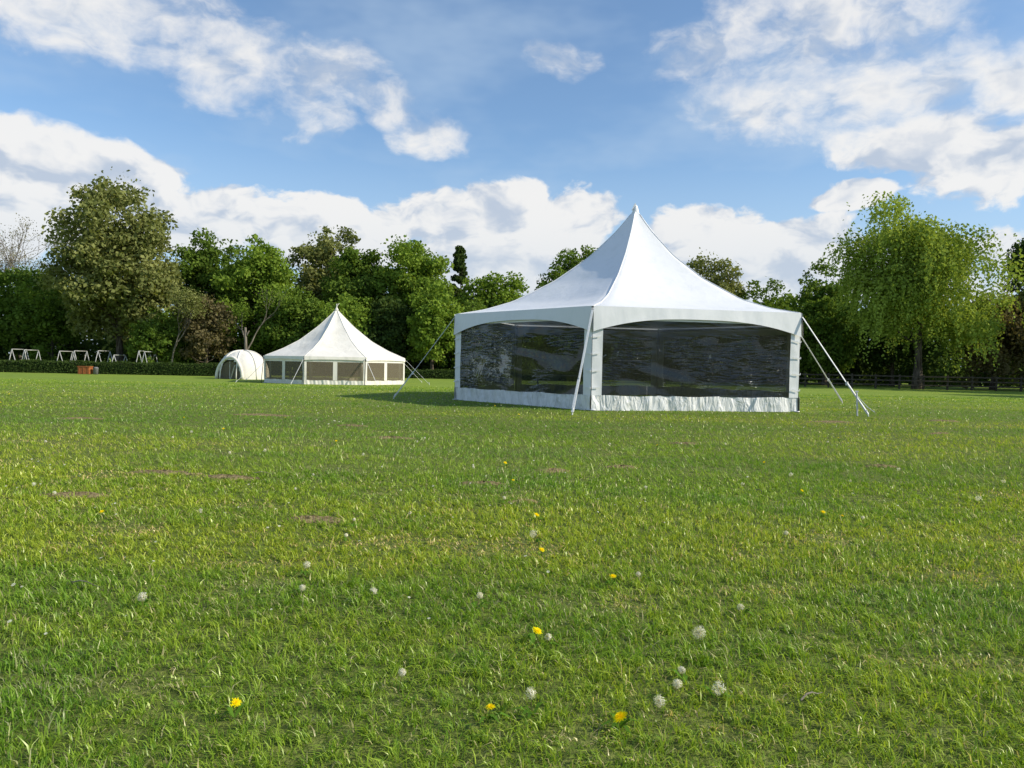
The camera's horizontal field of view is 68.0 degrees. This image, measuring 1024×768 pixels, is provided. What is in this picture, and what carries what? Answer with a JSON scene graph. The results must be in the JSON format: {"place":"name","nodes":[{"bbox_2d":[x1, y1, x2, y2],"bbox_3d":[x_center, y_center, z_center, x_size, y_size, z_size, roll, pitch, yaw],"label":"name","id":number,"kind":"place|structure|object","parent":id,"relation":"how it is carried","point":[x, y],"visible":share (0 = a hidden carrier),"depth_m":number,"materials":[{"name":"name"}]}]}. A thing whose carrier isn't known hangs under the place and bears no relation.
{"place":"outdoors","nodes":[
{"label":"outdoors","id":0,"kind":"place"},
{"bbox_2d":[72,471,933,700],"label":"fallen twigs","id":1,"kind":"object","parent":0,"point":[803,697],"visible":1,"depth_m":3.14,"materials":[{"name":"brown wood"}]},
{"bbox_2d":[0,358,1023,767],"bbox_3d":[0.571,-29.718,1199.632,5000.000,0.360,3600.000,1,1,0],"label":"ground","id":2,"kind":"structure","parent":0,"point":[886,392],"depth_m":3.86,"materials":[{"name":"green plant"}]},
{"bbox_2d":[0,244,35,269],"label":"bare ash tree","id":3,"kind":"object","parent":2,"relation":"on","point":[17,261],"visible":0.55,"depth_m":87.00,"materials":[{"name":"grey plant"}]},
{"bbox_2d":[9,349,28,359],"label":"goal frame","id":4,"kind":"object","parent":2,"relation":"on","point":[18,349],"visible":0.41,"depth_m":67.56,"materials":[{"name":"white metal"}]},
{"bbox_2d":[0,253,49,359],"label":"bare ash tree","id":5,"kind":"object","parent":2,"relation":"on","point":[19,355],"visible":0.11,"depth_m":82.21,"materials":[{"name":"grey plant"}]},
{"bbox_2d":[0,213,52,359],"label":"bare ash tree","id":6,"kind":"object","parent":2,"relation":"on","point":[18,245],"visible":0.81,"depth_m":83.34,"materials":[{"name":"bark"},{"name":"bare twigs"}]},
{"bbox_2d":[0,264,58,358],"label":"hawthorn tree","id":7,"kind":"object","parent":2,"relation":"on","point":[9,297],"visible":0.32,"depth_m":76.90,"materials":[{"name":"green plant"}]},
{"bbox_2d":[22,350,40,359],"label":"goal frame","id":8,"kind":"object","parent":2,"relation":"on","point":[32,350],"visible":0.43,"depth_m":68.29,"materials":[{"name":"white metal"}]},
{"bbox_2d":[5,281,94,361],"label":"hawthorn tree","id":9,"kind":"object","parent":2,"relation":"on","point":[47,312],"visible":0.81,"depth_m":74.16,"materials":[{"name":"green plant"}]},
{"bbox_2d":[37,233,90,356],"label":"bare ash tree","id":10,"kind":"object","parent":2,"relation":"on","point":[58,252],"visible":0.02,"depth_m":84.14,"materials":[{"name":"grey plant"}]},
{"bbox_2d":[57,351,74,360],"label":"goal frame","id":11,"kind":"object","parent":2,"relation":"on","point":[65,351],"visible":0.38,"depth_m":67.60,"materials":[{"name":"white metal"}]},
{"bbox_2d":[72,350,88,360],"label":"goal frame","id":12,"kind":"object","parent":2,"relation":"on","point":[83,351],"visible":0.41,"depth_m":68.55,"materials":[{"name":"white metal"}]},
{"bbox_2d":[77,366,92,373],"bbox_3d":[-34.285,-1.119,61.008,1.030,0.630,0.560,1,1,0],"label":"wooden storage box","id":13,"kind":"object","parent":2,"relation":"on","point":[85,369],"visible":1,"depth_m":60.76,"materials":[{"name":"orange wood"}]},
{"bbox_2d":[93,367,98,373],"bbox_3d":[-33.436,-1.068,61.009,0.436,0.600,0.438,1,1,0],"label":"litter bin","id":14,"kind":"object","parent":2,"relation":"on","point":[95,370],"visible":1,"depth_m":60.86,"materials":[{"name":"grey plastic"}]},
{"bbox_2d":[95,350,111,361],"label":"goal frame","id":15,"kind":"object","parent":2,"relation":"on","point":[99,355],"visible":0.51,"depth_m":67.01,"materials":[{"name":"white metal"}]},
{"bbox_2d":[32,167,183,361],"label":"horse chestnut tree","id":16,"kind":"object","parent":2,"relation":"on","point":[114,266],"visible":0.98,"depth_m":69.36,"materials":[{"name":"green plant"}]},
{"bbox_2d":[0,358,218,375],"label":"clipped hedge","id":17,"kind":"object","parent":2,"relation":"on","point":[108,367],"visible":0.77,"depth_m":62.55,"materials":[{"name":"green plant"}]},
{"bbox_2d":[142,351,157,361],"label":"goal frame","id":18,"kind":"object","parent":2,"relation":"on","point":[145,356],"visible":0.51,"depth_m":67.01,"materials":[{"name":"white metal"}]},
{"bbox_2d":[124,306,183,362],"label":"elder shrub","id":19,"kind":"object","parent":2,"relation":"on","point":[160,336],"visible":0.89,"depth_m":68.92,"materials":[{"name":"green plant"}]},
{"bbox_2d":[166,285,215,362],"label":"young birch tree","id":20,"kind":"object","parent":2,"relation":"on","point":[192,302],"visible":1,"depth_m":68.02,"materials":[{"name":"green plant"}]},
{"bbox_2d":[177,293,237,362],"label":"elder shrub","id":21,"kind":"object","parent":2,"relation":"on","point":[198,338],"visible":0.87,"depth_m":69.84,"materials":[{"name":"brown plant"}]},
{"bbox_2d":[170,227,251,362],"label":"lime tree","id":22,"kind":"object","parent":2,"relation":"on","point":[195,267],"visible":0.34,"depth_m":77.53,"materials":[{"name":"green plant"}]},
{"bbox_2d":[215,350,268,379],"bbox_3d":[-19.876,-1.456,56.166,3.762,2.153,3.812,1,1,0],"label":"dome tent","id":23,"kind":"object","parent":2,"relation":"on","point":[236,364],"visible":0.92,"depth_m":55.15,"materials":[{"name":"beige fabric"}]},
{"bbox_2d":[244,327,248,349],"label":"dead tree stump","id":24,"kind":"object","parent":2,"relation":"on","point":[245,338],"visible":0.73,"depth_m":67.83,"materials":[{"name":"grey wood"}]},
{"bbox_2d":[204,234,301,351],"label":"beech tree","id":25,"kind":"object","parent":2,"relation":"on","point":[262,264],"visible":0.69,"depth_m":75.28,"materials":[{"name":"green plant"}]},
{"bbox_2d":[217,279,295,349],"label":"young birch tree","id":26,"kind":"object","parent":2,"relation":"on","point":[241,312],"visible":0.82,"depth_m":70.95,"materials":[{"name":"green plant"}]},
{"bbox_2d":[255,285,332,374],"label":"hawthorn tree","id":27,"kind":"object","parent":2,"relation":"on","point":[284,327],"visible":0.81,"depth_m":71.79,"materials":[{"name":"green plant"}]},
{"bbox_2d":[286,225,360,302],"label":"oak tree","id":28,"kind":"object","parent":2,"relation":"on","point":[322,252],"visible":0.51,"depth_m":85.99,"materials":[{"name":"green plant"}]},
{"bbox_2d":[236,304,429,385],"bbox_3d":[-11.700,-2.702,50.553,12.036,5.350,12.036,1,2,-12],"label":"pole marquee","id":29,"kind":"object","parent":2,"relation":"on","point":[336,336],"visible":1,"depth_m":48.15,"materials":[{"name":"beige fabric"}]},
{"bbox_2d":[308,292,381,375],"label":"hawthorn tree","id":30,"kind":"object","parent":2,"relation":"on","point":[351,309],"visible":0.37,"depth_m":71.73,"materials":[{"name":"green plant"}]},
{"bbox_2d":[318,247,391,371],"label":"sycamore tree","id":31,"kind":"object","parent":2,"relation":"on","point":[356,277],"visible":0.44,"depth_m":79.42,"materials":[{"name":"green plant"}]},
{"bbox_2d":[363,295,420,368],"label":"hawthorn tree","id":32,"kind":"object","parent":2,"relation":"on","point":[390,330],"visible":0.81,"depth_m":72.15,"materials":[{"name":"green plant"}]},
{"bbox_2d":[367,367,454,378],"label":"clipped hedge","id":33,"kind":"object","parent":2,"relation":"on","point":[434,374],"visible":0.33,"depth_m":69.56,"materials":[{"name":"green plant"}]},
{"bbox_2d":[370,234,456,368],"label":"sycamore tree","id":34,"kind":"object","parent":2,"relation":"on","point":[422,271],"visible":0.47,"depth_m":77.68,"materials":[{"name":"green plant"}]},
{"bbox_2d":[404,281,464,369],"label":"hawthorn tree","id":35,"kind":"object","parent":2,"relation":"on","point":[431,319],"visible":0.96,"depth_m":70.66,"materials":[{"name":"green plant"}]},
{"bbox_2d":[0,395,899,732],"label":"dandelion flowers","id":36,"kind":"object","parent":2,"relation":"on","point":[622,715],"visible":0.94,"depth_m":2.31,"materials":[{"name":"yellow plant"}]},
{"bbox_2d":[441,245,471,357],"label":"spruce tree","id":37,"kind":"object","parent":2,"relation":"on","point":[459,263],"visible":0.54,"depth_m":85.19,"materials":[{"name":"green plant"}]},
{"bbox_2d":[447,300,485,370],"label":"field maple tree","id":38,"kind":"object","parent":2,"relation":"on","point":[471,307],"visible":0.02,"depth_m":73.88,"materials":[{"name":"green plant"}]},
{"bbox_2d":[452,271,529,355],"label":"field maple tree","id":39,"kind":"object","parent":2,"relation":"on","point":[487,296],"visible":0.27,"depth_m":78.72,"materials":[{"name":"green plant"}]},
{"bbox_2d":[2,386,993,634],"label":"daisies","id":40,"kind":"object","parent":2,"relation":"on","point":[13,584],"visible":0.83,"depth_m":6.60,"materials":[{"name":"white plant"}]},
{"bbox_2d":[40,413,958,523],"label":"bare soil patches","id":41,"kind":"object","parent":2,"relation":"on","point":[217,476],"visible":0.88,"depth_m":7.13,"materials":[{"name":"brown soil"}]},
{"bbox_2d":[0,273,1007,384],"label":"distant woodland","id":42,"kind":"object","parent":2,"relation":"on","point":[788,296],"visible":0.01,"depth_m":97.95,"materials":[{"name":"green plant"}]},
{"bbox_2d":[0,321,1023,386],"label":"bramble undergrowth","id":43,"kind":"object","parent":2,"relation":"on","point":[861,366],"visible":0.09,"depth_m":78.87,"materials":[{"name":"green plant"}]},
{"bbox_2d":[32,388,1010,720],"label":"dandelion seed heads","id":44,"kind":"object","parent":2,"relation":"on","point":[142,600],"visible":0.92,"depth_m":3.30,"materials":[{"name":"white plant"}]},
{"bbox_2d":[534,266,566,290],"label":"oak tree","id":45,"kind":"object","parent":2,"relation":"on","point":[555,274],"visible":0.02,"depth_m":86.68,"materials":[{"name":"green plant"}]},
{"bbox_2d":[537,244,597,285],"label":"oak tree","id":46,"kind":"object","parent":2,"relation":"on","point":[568,263],"visible":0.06,"depth_m":89.45,"materials":[{"name":"green plant"}]},
{"bbox_2d":[393,203,868,416],"bbox_3d":[3.829,-2.511,23.941,14.653,6.326,14.115,1,1,0],"label":"frame marquee","id":47,"kind":"object","parent":2,"relation":"on","point":[633,312],"visible":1,"depth_m":19.61,"materials":[{"name":"white fabric"}]},
{"bbox_2d":[460,321,583,394],"bbox_3d":[0.130,-0.747,20.802,0.021,1.884,5.080,0,2,-41],"label":"window","id":48,"kind":"structure","parent":47,"relation":"in","point":[539,356],"depth_m":20.59,"materials":[{"name":"clear plastic"}]},
{"bbox_2d":[601,321,790,397],"bbox_3d":[4.719,-0.618,19.222,5.080,1.884,0.021,1,2,-11],"label":"window","id":49,"kind":"structure","parent":47,"relation":"in","point":[641,358],"depth_m":19.20,"materials":[{"name":"clear plastic"}]},
{"bbox_2d":[686,247,749,297],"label":"ash tree","id":50,"kind":"object","parent":2,"relation":"on","point":[727,284],"visible":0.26,"depth_m":83.43,"materials":[{"name":"green plant"}]},
{"bbox_2d":[736,276,796,311],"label":"ash tree","id":51,"kind":"object","parent":2,"relation":"on","point":[781,305],"visible":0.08,"depth_m":83.19,"materials":[{"name":"green plant"}]},
{"bbox_2d":[755,302,779,308],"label":"hawthorn tree","id":52,"kind":"object","parent":2,"relation":"on","point":[770,305],"depth_m":74.94,"materials":[{"name":"green plant"}]},
{"bbox_2d":[787,257,854,381],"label":"ash tree","id":53,"kind":"object","parent":2,"relation":"on","point":[821,291],"visible":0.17,"depth_m":87.70,"materials":[{"name":"green plant"}]},
{"bbox_2d":[794,293,866,385],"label":"hawthorn tree","id":54,"kind":"object","parent":2,"relation":"on","point":[821,316],"visible":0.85,"depth_m":71.36,"materials":[{"name":"green plant"}]},
{"bbox_2d":[855,391,874,415],"bbox_3d":[8.634,0.504,18.579,0.455,0.666,0.101,1,1,5],"label":"ground anchor stake","id":55,"kind":"object","parent":2,"relation":"on","point":[857,397],"visible":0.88,"depth_m":18.58,"materials":[{"name":"paint"}]},
{"bbox_2d":[856,309,941,385],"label":"hawthorn tree","id":56,"kind":"object","parent":2,"relation":"on","point":[874,354],"visible":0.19,"depth_m":73.80,"materials":[{"name":"green plant"}]},
{"bbox_2d":[799,373,1023,391],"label":"post and rail fence","id":57,"kind":"object","parent":2,"relation":"on","point":[947,381],"visible":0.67,"depth_m":63.90,"materials":[{"name":"brown wood"}]},
{"bbox_2d":[823,191,1023,388],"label":"weeping birch tree","id":58,"kind":"object","parent":2,"relation":"on","point":[910,287],"visible":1,"depth_m":62.68,"materials":[{"name":"green plant"}]},
{"bbox_2d":[948,293,1023,389],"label":"copper beech tree","id":59,"kind":"object","parent":2,"relation":"on","point":[1015,331],"visible":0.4,"depth_m":66.06,"materials":[{"name":"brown plant"}]},
{"bbox_2d":[999,285,1023,366],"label":"copper beech tree","id":60,"kind":"object","parent":2,"relation":"on","point":[1021,294],"visible":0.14,"depth_m":68.90,"materials":[{"name":"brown plant"}]},
{"bbox_2d":[1001,238,1023,344],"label":"yew tree","id":61,"kind":"object","parent":2,"relation":"on","point":[1016,247],"visible":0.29,"depth_m":72.32,"materials":[{"name":"green plant"}]},
{"bbox_2d":[0,0,1023,366],"label":"sky","id":62,"kind":"structure","parent":0,"point":[516,134],"materials":[{"name":"blue"}]}
]}

